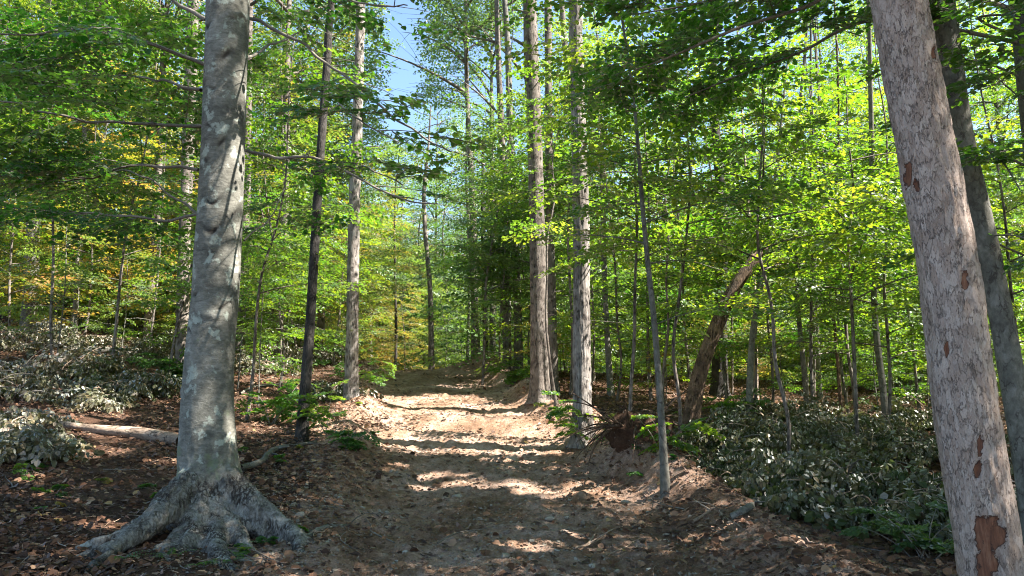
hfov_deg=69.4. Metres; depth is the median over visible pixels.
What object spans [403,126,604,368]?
understory tree
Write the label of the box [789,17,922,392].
understory tree
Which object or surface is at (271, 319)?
beech sapling
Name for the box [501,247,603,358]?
beech sapling
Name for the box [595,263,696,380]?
beech sapling
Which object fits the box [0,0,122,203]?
understory tree
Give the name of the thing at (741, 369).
beech sapling
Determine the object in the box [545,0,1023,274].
beech tree
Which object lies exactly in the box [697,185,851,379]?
understory tree
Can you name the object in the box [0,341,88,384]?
withered brush
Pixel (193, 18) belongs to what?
understory tree
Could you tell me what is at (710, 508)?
twig
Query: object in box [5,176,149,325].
understory tree
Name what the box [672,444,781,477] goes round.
withered brush
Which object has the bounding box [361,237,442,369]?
midstory tree
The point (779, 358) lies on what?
beech sapling
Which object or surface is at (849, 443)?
withered brush
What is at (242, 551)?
seedling
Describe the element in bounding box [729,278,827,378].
beech sapling
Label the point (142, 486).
seedling
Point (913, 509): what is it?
withered brush
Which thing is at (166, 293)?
beech sapling
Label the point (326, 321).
understory tree
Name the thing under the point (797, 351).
beech sapling
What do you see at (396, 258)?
woodland tree
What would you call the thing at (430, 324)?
slim tree
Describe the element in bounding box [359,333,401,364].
beech sapling
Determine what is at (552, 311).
hickory tree
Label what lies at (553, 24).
midstory tree
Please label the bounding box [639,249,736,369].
beech sapling
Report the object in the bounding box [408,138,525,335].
woodland tree
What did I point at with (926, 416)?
withered brush
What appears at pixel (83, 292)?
understory tree
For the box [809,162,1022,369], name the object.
understory tree
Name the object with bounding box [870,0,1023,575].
pale tree
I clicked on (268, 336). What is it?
beech sapling
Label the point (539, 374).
hickory tree
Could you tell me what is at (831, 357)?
beech sapling
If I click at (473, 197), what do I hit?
understory tree
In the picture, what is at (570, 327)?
beech sapling
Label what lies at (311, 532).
fallen branch
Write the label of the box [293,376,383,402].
withered brush
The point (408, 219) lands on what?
woodland tree
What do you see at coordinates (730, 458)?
withered brush
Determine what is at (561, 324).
understory tree
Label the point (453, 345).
midstory tree
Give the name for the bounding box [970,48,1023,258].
woodland tree
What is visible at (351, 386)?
hickory tree
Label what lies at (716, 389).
dark tree
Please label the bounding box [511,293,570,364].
beech sapling
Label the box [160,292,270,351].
beech sapling
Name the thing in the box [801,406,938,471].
withered brush
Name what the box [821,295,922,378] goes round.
beech sapling
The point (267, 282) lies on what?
understory tree
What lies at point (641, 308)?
beech sapling
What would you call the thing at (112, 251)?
understory tree
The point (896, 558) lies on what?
twig
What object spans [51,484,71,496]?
seedling
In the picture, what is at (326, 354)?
withered brush
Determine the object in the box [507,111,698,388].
understory tree
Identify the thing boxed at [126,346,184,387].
leafy shrub
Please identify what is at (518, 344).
grey tree
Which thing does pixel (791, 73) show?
understory tree
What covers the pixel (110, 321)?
beech sapling
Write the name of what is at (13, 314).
beech sapling
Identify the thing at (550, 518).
stone
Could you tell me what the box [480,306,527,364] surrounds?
beech sapling
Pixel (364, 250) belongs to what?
midstory tree
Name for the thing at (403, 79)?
sky
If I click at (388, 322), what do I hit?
midstory tree
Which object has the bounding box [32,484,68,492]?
seedling
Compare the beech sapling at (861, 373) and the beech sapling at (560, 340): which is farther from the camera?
the beech sapling at (560, 340)
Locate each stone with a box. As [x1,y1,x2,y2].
[501,553,509,557]
[545,516,554,521]
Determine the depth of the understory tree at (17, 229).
29.81 m
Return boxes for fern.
[114,550,147,558]
[143,548,198,558]
[184,558,218,566]
[223,549,246,562]
[227,541,257,547]
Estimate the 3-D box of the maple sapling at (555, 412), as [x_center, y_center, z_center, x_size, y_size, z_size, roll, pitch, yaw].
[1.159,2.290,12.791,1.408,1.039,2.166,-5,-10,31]
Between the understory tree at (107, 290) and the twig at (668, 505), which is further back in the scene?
the understory tree at (107, 290)
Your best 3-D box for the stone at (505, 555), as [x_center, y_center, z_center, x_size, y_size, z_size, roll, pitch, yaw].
[-0.066,2.627,7.256,0.080,0.045,0.123,1,-3,26]
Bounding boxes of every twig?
[16,503,113,514]
[103,469,151,469]
[227,547,279,563]
[326,505,398,513]
[365,518,394,542]
[436,555,497,570]
[437,522,505,543]
[607,538,652,554]
[649,493,684,509]
[687,505,727,517]
[836,542,904,552]
[895,551,924,559]
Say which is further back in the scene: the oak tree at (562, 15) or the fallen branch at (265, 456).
the oak tree at (562, 15)
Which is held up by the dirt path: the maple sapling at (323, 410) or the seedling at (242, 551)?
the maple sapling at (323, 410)
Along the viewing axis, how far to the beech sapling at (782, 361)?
35.72 m
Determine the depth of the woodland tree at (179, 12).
40.15 m
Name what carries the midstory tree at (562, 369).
on the ground
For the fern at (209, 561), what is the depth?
6.19 m
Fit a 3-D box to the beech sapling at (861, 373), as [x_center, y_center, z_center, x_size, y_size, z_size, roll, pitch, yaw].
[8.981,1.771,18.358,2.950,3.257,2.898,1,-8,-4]
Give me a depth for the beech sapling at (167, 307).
27.64 m
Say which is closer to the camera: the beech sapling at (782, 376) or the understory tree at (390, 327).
the beech sapling at (782, 376)
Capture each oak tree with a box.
[173,0,437,364]
[174,0,312,369]
[176,0,440,350]
[234,0,252,359]
[332,0,543,357]
[366,0,565,354]
[373,95,505,367]
[378,0,654,370]
[422,0,564,148]
[559,6,740,381]
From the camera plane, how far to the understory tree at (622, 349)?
58.46 m
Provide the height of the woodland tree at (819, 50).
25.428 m
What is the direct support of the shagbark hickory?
on the dirt path
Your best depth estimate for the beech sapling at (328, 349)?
25.22 m
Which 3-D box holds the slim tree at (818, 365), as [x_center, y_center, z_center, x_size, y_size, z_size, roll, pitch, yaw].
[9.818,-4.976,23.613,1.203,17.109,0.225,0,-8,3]
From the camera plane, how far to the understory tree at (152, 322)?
23.52 m
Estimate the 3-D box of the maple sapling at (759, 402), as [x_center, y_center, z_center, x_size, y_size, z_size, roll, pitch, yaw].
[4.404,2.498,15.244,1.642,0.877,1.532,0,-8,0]
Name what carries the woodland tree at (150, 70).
on the ground
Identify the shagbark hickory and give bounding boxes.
[565,0,595,448]
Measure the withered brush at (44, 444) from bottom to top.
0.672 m
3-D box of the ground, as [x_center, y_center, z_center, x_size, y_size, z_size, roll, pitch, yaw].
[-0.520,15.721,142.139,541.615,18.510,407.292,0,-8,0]
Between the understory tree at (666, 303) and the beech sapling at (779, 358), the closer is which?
the understory tree at (666, 303)
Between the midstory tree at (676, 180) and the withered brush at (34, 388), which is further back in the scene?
the midstory tree at (676, 180)
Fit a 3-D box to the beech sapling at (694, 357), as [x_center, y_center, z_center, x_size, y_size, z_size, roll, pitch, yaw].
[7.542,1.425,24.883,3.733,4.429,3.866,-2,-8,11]
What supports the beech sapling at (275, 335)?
on the ground
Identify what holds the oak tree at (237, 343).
on the ground
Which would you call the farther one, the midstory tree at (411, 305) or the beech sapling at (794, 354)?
the midstory tree at (411, 305)
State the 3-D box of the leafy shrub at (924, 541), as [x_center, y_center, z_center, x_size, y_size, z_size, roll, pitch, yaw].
[3.883,2.350,7.097,1.268,0.488,0.964,0,-8,0]
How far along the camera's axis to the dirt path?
9.42 m
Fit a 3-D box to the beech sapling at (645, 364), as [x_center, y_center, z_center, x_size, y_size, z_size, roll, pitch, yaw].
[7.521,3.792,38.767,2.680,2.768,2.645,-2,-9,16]
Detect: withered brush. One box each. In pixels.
[0,315,87,357]
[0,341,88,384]
[0,367,85,405]
[0,405,82,431]
[0,417,104,468]
[2,428,91,460]
[20,321,129,347]
[23,342,153,380]
[56,385,139,413]
[62,368,181,403]
[119,329,174,362]
[121,319,174,338]
[234,342,315,376]
[246,340,323,358]
[285,344,344,365]
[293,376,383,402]
[650,407,776,448]
[672,418,792,457]
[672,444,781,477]
[698,451,770,492]
[716,417,935,461]
[722,442,903,502]
[728,443,870,502]
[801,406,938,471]
[816,405,924,436]
[837,456,1017,506]
[850,490,1018,555]
[863,421,1013,474]
[865,391,933,432]
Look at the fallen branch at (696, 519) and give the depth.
8.23 m
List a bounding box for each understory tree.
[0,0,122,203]
[0,0,143,359]
[0,0,264,375]
[0,42,177,320]
[0,43,197,334]
[0,59,109,338]
[0,80,176,338]
[0,95,99,301]
[0,141,134,326]
[4,204,102,318]
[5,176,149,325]
[7,141,179,330]
[7,169,132,325]
[40,112,254,336]
[45,58,330,384]
[69,150,257,340]
[90,160,266,343]
[115,162,271,334]
[128,230,323,302]
[129,22,409,419]
[154,65,375,391]
[162,49,342,347]
[246,201,304,347]
[247,1,405,362]
[247,179,342,350]
[248,131,364,367]
[250,201,377,351]
[250,209,370,358]
[261,88,382,323]
[270,196,412,365]
[289,79,401,363]
[293,186,423,358]
[314,238,403,369]
[335,234,438,364]
[340,272,425,369]
[358,283,438,369]
[362,228,488,370]
[380,104,680,376]
[381,0,595,384]
[388,0,564,340]
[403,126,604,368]
[403,272,480,369]
[438,306,511,363]
[441,111,568,367]
[443,149,526,356]
[445,110,618,365]
[447,32,688,394]
[447,66,527,317]
[450,111,643,284]
[468,61,605,405]
[487,220,643,372]
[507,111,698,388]
[510,5,793,410]
[518,25,710,379]
[541,16,781,400]
[543,63,715,400]
[556,14,862,454]
[556,89,714,388]
[582,0,911,453]
[590,89,790,406]
[592,75,795,383]
[594,273,641,372]
[595,73,791,373]
[618,0,837,401]
[620,201,743,374]
[621,85,902,398]
[636,78,919,404]
[641,110,820,394]
[659,32,867,382]
[672,17,914,402]
[677,38,1023,452]
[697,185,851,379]
[698,34,918,420]
[700,257,795,378]
[707,119,921,387]
[720,33,1023,420]
[726,65,924,412]
[738,248,865,374]
[760,29,906,360]
[768,228,925,394]
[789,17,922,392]
[789,45,1023,410]
[806,92,922,357]
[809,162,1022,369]
[827,247,916,384]
[834,129,1023,364]
[839,3,1023,364]
[848,274,1023,338]
[861,288,1023,355]
[863,232,1022,394]
[886,279,1023,359]
[982,158,1023,372]
[986,172,1023,364]
[986,181,1023,373]
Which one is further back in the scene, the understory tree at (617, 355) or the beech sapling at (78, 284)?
the understory tree at (617, 355)
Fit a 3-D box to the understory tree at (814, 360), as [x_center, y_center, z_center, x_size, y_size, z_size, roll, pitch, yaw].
[7.991,-3.218,19.990,6.568,13.159,5.088,0,-8,0]
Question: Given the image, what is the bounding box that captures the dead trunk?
[682,248,767,423]
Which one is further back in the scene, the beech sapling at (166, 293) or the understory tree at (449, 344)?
the understory tree at (449, 344)
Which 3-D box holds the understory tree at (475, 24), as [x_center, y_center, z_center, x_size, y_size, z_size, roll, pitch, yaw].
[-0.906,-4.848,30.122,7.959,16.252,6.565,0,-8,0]
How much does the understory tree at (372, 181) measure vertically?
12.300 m
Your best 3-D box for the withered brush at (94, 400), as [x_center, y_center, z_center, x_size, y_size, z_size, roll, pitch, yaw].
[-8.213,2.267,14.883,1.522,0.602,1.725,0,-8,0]
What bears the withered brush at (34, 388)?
on the ground
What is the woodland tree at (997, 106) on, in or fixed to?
on the ground
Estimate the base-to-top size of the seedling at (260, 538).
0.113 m
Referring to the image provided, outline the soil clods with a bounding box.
[164,352,929,575]
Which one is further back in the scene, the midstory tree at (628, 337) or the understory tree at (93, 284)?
the midstory tree at (628, 337)
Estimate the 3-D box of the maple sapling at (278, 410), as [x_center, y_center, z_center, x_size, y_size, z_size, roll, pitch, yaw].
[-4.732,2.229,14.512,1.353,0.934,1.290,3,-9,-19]
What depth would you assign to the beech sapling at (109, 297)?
29.58 m
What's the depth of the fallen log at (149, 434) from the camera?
12.21 m
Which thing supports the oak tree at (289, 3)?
on the ground
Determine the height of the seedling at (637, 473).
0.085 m
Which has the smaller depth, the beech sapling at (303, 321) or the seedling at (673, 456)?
the seedling at (673, 456)
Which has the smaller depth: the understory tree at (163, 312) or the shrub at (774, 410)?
the shrub at (774, 410)
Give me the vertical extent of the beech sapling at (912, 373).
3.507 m
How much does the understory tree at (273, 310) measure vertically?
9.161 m
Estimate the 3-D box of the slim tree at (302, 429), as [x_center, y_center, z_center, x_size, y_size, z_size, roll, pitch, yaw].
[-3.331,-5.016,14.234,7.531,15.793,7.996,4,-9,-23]
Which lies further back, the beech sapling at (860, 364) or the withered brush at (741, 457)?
the beech sapling at (860, 364)
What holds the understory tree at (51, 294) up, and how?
on the ground
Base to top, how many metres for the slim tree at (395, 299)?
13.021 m
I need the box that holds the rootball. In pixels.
[552,385,701,472]
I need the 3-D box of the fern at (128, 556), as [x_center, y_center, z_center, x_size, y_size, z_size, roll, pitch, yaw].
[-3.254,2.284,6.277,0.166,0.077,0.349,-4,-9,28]
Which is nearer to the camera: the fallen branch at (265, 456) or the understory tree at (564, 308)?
the fallen branch at (265, 456)
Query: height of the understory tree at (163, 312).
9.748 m
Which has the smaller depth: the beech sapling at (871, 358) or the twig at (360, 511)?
the twig at (360, 511)
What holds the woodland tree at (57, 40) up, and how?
on the ground
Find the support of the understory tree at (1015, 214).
on the ground
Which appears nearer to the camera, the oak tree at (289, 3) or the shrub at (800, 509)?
the shrub at (800, 509)
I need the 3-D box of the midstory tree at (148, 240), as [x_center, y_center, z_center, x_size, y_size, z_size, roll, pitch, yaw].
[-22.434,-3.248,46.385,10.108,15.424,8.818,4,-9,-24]
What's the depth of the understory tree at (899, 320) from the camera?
20.37 m
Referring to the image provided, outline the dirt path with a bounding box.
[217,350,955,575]
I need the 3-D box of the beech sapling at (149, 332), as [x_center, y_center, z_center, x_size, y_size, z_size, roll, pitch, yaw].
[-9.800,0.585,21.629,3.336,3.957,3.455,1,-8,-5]
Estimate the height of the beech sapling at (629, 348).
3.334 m
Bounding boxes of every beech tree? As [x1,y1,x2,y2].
[0,0,503,571]
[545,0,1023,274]
[932,0,1023,544]
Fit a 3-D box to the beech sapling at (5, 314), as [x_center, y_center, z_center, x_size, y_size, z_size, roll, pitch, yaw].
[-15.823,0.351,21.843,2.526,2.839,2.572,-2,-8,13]
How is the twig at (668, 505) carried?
on the dirt path
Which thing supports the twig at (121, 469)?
on the ground
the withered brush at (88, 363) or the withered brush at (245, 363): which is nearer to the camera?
the withered brush at (88, 363)
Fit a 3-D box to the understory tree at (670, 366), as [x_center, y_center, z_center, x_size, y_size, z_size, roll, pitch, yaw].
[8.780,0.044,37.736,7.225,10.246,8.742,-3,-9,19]
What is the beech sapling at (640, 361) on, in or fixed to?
on the ground
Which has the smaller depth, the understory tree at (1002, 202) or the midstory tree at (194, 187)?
the understory tree at (1002, 202)
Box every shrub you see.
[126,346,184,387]
[323,425,382,451]
[483,357,529,384]
[631,414,725,455]
[703,402,846,455]
[708,390,838,426]
[749,448,949,541]
[757,478,876,531]
[839,500,953,560]
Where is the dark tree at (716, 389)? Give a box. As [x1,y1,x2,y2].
[708,7,731,396]
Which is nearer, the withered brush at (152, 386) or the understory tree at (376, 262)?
the withered brush at (152, 386)
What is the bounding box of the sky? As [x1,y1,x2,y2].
[0,0,1022,353]
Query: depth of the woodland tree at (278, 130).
48.45 m
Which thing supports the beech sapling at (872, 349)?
on the ground
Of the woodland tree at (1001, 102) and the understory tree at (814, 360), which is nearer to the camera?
the understory tree at (814, 360)
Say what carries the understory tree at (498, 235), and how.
on the ground
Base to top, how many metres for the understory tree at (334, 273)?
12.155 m
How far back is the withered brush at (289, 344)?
29.23 m
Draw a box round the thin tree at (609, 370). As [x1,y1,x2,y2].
[515,7,678,395]
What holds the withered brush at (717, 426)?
on the ground
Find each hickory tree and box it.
[252,0,458,401]
[474,0,620,403]
[544,0,560,392]
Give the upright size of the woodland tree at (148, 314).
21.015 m
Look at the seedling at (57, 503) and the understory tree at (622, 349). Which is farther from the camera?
the understory tree at (622, 349)
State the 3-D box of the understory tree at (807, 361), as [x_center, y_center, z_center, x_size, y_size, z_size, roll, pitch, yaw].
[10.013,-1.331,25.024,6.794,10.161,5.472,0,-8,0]
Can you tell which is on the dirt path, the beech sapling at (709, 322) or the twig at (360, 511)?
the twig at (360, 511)
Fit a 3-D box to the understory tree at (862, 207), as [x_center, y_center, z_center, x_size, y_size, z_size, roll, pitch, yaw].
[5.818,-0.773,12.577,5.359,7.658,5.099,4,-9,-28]
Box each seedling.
[13,463,34,480]
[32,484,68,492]
[34,463,48,469]
[45,501,66,508]
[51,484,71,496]
[94,477,112,483]
[137,483,156,488]
[233,546,251,556]
[238,447,248,452]
[255,535,278,544]
[273,453,287,463]
[337,445,352,449]
[626,471,642,475]
[669,454,676,459]
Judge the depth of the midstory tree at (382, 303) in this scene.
47.27 m
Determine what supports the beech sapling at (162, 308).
on the ground
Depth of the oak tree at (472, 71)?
39.49 m
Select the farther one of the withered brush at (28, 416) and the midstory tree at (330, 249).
the midstory tree at (330, 249)
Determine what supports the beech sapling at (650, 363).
on the ground
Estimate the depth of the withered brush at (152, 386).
16.43 m
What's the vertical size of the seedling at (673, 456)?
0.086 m
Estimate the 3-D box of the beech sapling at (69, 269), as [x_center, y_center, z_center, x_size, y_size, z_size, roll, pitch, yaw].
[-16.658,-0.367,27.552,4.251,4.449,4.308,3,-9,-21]
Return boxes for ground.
[0,316,1015,575]
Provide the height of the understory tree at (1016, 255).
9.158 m
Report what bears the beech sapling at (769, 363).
on the ground
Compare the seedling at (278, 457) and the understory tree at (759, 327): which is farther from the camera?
the understory tree at (759, 327)
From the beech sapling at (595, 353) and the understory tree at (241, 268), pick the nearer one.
the understory tree at (241, 268)
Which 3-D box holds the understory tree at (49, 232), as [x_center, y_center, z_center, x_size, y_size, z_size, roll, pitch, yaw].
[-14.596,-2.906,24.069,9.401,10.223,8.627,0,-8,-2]
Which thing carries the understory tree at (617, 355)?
on the ground
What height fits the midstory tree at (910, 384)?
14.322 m
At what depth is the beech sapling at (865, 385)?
40.79 m
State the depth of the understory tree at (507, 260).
25.09 m
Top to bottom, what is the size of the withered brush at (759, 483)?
0.800 m
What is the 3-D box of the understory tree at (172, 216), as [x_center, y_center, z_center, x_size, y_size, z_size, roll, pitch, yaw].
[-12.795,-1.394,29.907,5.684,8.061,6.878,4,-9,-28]
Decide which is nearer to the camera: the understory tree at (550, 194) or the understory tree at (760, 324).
the understory tree at (550, 194)
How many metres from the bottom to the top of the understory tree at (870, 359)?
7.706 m
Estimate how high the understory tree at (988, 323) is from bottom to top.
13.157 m
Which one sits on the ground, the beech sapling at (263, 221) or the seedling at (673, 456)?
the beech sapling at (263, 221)
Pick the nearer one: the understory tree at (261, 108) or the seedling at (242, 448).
the seedling at (242, 448)
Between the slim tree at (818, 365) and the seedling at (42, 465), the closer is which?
the seedling at (42, 465)
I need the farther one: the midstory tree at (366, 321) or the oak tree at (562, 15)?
the midstory tree at (366, 321)
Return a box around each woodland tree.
[0,0,132,138]
[0,0,183,323]
[0,1,199,317]
[52,0,320,342]
[97,0,269,327]
[102,106,181,311]
[174,49,348,345]
[197,0,404,331]
[342,161,455,345]
[365,216,426,341]
[379,211,479,361]
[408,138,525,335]
[421,223,478,362]
[437,169,528,315]
[479,131,627,370]
[607,138,731,368]
[615,180,675,348]
[694,64,806,367]
[742,1,894,382]
[755,0,1011,388]
[767,0,1023,382]
[849,0,1023,340]
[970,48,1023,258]
[971,22,1020,218]
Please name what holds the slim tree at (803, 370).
on the ground
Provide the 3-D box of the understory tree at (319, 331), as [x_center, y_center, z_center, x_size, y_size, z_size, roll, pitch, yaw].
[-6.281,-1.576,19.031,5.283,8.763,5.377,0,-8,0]
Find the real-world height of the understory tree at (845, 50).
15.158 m
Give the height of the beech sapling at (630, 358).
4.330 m
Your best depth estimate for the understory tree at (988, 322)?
22.87 m
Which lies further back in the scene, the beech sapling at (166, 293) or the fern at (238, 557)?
the beech sapling at (166, 293)
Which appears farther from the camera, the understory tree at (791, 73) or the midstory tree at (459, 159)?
the midstory tree at (459, 159)
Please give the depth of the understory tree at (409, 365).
49.59 m
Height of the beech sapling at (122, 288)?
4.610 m
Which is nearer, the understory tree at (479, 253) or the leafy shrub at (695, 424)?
the leafy shrub at (695, 424)
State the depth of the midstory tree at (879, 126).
28.77 m
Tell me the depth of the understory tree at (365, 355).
44.45 m
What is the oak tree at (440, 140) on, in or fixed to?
on the ground
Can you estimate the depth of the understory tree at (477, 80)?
37.16 m
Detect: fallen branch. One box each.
[239,380,299,394]
[241,440,316,470]
[305,512,368,536]
[563,526,622,549]
[687,499,747,528]
[729,497,764,519]
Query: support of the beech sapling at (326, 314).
on the ground
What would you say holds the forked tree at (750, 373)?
on the ground
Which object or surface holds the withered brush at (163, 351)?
on the ground
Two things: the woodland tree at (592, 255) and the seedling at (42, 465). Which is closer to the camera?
the seedling at (42, 465)
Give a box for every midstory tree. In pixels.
[1,53,174,324]
[82,69,276,307]
[102,145,179,324]
[192,30,427,333]
[248,117,383,321]
[285,154,426,345]
[315,136,440,357]
[358,173,497,368]
[358,240,420,367]
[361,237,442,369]
[362,212,458,367]
[376,244,427,367]
[378,166,511,365]
[401,92,565,351]
[408,201,501,368]
[465,8,677,324]
[498,152,614,370]
[526,245,600,372]
[594,25,801,378]
[596,262,651,373]
[613,57,760,341]
[698,61,908,380]
[823,156,911,390]
[833,92,1018,391]
[875,1,1023,395]
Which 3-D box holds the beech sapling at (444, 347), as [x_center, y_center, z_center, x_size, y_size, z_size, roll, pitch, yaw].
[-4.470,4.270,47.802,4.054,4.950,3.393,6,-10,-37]
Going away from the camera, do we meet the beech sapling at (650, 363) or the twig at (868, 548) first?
the twig at (868, 548)
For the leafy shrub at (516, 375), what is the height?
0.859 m
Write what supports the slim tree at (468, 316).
on the ground
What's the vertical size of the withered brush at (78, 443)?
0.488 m
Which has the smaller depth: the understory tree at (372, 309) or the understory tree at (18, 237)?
the understory tree at (18, 237)
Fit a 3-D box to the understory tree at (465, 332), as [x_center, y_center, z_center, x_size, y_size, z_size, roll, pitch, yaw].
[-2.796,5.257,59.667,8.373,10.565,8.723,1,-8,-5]
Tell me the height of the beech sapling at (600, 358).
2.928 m
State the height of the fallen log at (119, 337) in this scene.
0.257 m
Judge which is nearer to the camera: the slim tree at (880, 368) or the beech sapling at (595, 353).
the slim tree at (880, 368)
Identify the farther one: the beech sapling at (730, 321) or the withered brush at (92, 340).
the beech sapling at (730, 321)
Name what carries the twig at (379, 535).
on the dirt path
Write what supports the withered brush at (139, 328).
on the ground
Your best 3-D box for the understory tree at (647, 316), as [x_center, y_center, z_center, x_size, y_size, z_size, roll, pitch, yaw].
[3.829,-3.171,21.657,6.444,13.160,6.044,2,-8,-11]
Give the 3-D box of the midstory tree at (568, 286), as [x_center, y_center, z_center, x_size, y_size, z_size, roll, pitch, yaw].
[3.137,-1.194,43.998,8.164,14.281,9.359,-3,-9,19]
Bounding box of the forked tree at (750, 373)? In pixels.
[665,29,905,416]
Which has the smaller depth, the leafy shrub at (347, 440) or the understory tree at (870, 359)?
the leafy shrub at (347, 440)
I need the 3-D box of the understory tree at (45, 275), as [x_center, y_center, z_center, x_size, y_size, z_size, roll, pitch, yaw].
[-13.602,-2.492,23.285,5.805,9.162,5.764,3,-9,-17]
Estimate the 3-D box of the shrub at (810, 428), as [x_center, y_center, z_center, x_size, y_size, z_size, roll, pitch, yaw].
[4.362,2.493,12.961,3.852,0.986,2.429,8,-11,-44]
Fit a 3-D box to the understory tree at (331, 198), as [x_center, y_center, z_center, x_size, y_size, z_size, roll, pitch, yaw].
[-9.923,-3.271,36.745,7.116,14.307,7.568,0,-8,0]
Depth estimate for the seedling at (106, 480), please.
9.22 m
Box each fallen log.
[45,420,177,445]
[65,346,170,353]
[79,335,159,341]
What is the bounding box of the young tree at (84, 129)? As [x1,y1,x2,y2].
[7,0,178,335]
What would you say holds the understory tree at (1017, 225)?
on the ground
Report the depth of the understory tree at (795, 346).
34.22 m
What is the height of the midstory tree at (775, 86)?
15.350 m
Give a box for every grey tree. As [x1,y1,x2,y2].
[0,0,204,334]
[446,0,567,370]
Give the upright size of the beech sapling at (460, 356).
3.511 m
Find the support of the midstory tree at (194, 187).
on the ground
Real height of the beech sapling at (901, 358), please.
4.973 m
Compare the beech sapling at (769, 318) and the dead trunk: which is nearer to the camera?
the dead trunk
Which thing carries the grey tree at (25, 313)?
on the ground
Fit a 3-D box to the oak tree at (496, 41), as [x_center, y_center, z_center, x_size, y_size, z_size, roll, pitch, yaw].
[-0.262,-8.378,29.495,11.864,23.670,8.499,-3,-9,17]
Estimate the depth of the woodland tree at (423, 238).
81.64 m
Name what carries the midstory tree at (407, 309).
on the ground
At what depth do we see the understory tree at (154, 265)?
18.59 m
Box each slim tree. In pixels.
[294,0,437,441]
[347,134,461,370]
[391,105,434,369]
[439,121,478,359]
[465,136,479,351]
[481,123,488,348]
[654,5,798,398]
[696,9,902,402]
[712,19,903,409]
[735,0,901,414]
[759,0,973,429]
[809,22,823,398]
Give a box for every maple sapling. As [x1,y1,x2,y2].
[234,379,299,424]
[266,379,348,434]
[314,346,396,385]
[533,390,615,450]
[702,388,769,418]
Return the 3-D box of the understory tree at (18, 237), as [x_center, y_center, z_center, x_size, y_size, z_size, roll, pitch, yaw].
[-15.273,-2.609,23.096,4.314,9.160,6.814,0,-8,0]
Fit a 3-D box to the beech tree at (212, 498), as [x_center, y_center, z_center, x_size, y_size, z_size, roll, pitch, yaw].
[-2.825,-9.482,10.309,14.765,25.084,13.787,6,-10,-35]
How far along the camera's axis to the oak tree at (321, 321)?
32.83 m
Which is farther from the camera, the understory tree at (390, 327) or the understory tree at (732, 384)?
the understory tree at (390, 327)
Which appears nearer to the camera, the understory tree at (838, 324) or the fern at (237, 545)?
the fern at (237, 545)
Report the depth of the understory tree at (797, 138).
11.24 m
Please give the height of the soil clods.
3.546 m
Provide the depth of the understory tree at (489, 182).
21.32 m
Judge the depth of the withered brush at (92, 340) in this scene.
22.85 m
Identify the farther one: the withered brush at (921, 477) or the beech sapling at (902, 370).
the beech sapling at (902, 370)
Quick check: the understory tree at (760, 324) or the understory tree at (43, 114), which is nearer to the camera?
the understory tree at (43, 114)
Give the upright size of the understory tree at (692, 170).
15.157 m
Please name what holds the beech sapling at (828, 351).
on the ground
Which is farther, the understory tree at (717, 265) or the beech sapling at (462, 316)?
the beech sapling at (462, 316)
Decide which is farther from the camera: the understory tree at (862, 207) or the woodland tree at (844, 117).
the woodland tree at (844, 117)
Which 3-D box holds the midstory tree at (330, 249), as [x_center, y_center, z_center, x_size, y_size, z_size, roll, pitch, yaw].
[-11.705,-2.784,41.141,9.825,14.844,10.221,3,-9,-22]
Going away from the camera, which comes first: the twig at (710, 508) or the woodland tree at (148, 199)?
the twig at (710, 508)
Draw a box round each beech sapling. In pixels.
[0,196,136,355]
[0,203,124,310]
[0,219,123,319]
[0,220,23,303]
[0,242,71,323]
[0,262,32,321]
[1,234,20,300]
[1,238,71,314]
[2,258,67,316]
[38,228,139,324]
[43,242,164,333]
[63,217,174,347]
[89,215,175,321]
[94,283,133,329]
[105,240,237,354]
[113,249,173,326]
[133,255,175,325]
[141,264,191,338]
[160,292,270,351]
[174,244,317,388]
[179,255,321,404]
[236,196,345,345]
[245,278,344,365]
[246,251,316,349]
[263,217,366,349]
[285,264,366,347]
[315,272,385,359]
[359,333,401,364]
[415,316,470,369]
[434,329,466,363]
[435,313,480,361]
[465,276,562,358]
[478,0,839,497]
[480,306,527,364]
[498,293,570,369]
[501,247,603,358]
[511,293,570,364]
[521,271,619,366]
[523,285,613,369]
[529,291,643,372]
[557,282,668,377]
[558,261,626,354]
[558,306,626,372]
[570,296,640,378]
[570,327,614,369]
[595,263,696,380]
[595,273,663,362]
[597,327,652,373]
[601,248,708,358]
[601,267,687,362]
[607,299,716,404]
[622,333,665,373]
[635,343,671,374]
[637,191,805,402]
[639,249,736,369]
[650,266,745,363]
[650,296,745,375]
[663,269,747,364]
[681,271,788,372]
[727,267,809,395]
[727,277,835,400]
[728,245,828,362]
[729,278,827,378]
[735,327,795,371]
[736,308,804,379]
[758,326,826,378]
[765,321,833,376]
[783,300,883,386]
[784,270,824,368]
[786,304,902,393]
[792,327,873,387]
[805,294,929,406]
[805,308,857,369]
[819,296,928,409]
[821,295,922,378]
[827,299,923,386]
[832,302,922,387]
[860,300,930,399]
[862,278,997,382]
[882,315,929,408]
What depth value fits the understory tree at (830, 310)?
15.40 m
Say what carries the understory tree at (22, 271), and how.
on the ground
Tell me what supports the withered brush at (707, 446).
on the ground
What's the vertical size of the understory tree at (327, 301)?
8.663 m
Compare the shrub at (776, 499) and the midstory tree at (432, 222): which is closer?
the shrub at (776, 499)
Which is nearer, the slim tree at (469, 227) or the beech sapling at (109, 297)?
the beech sapling at (109, 297)
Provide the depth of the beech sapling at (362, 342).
31.91 m

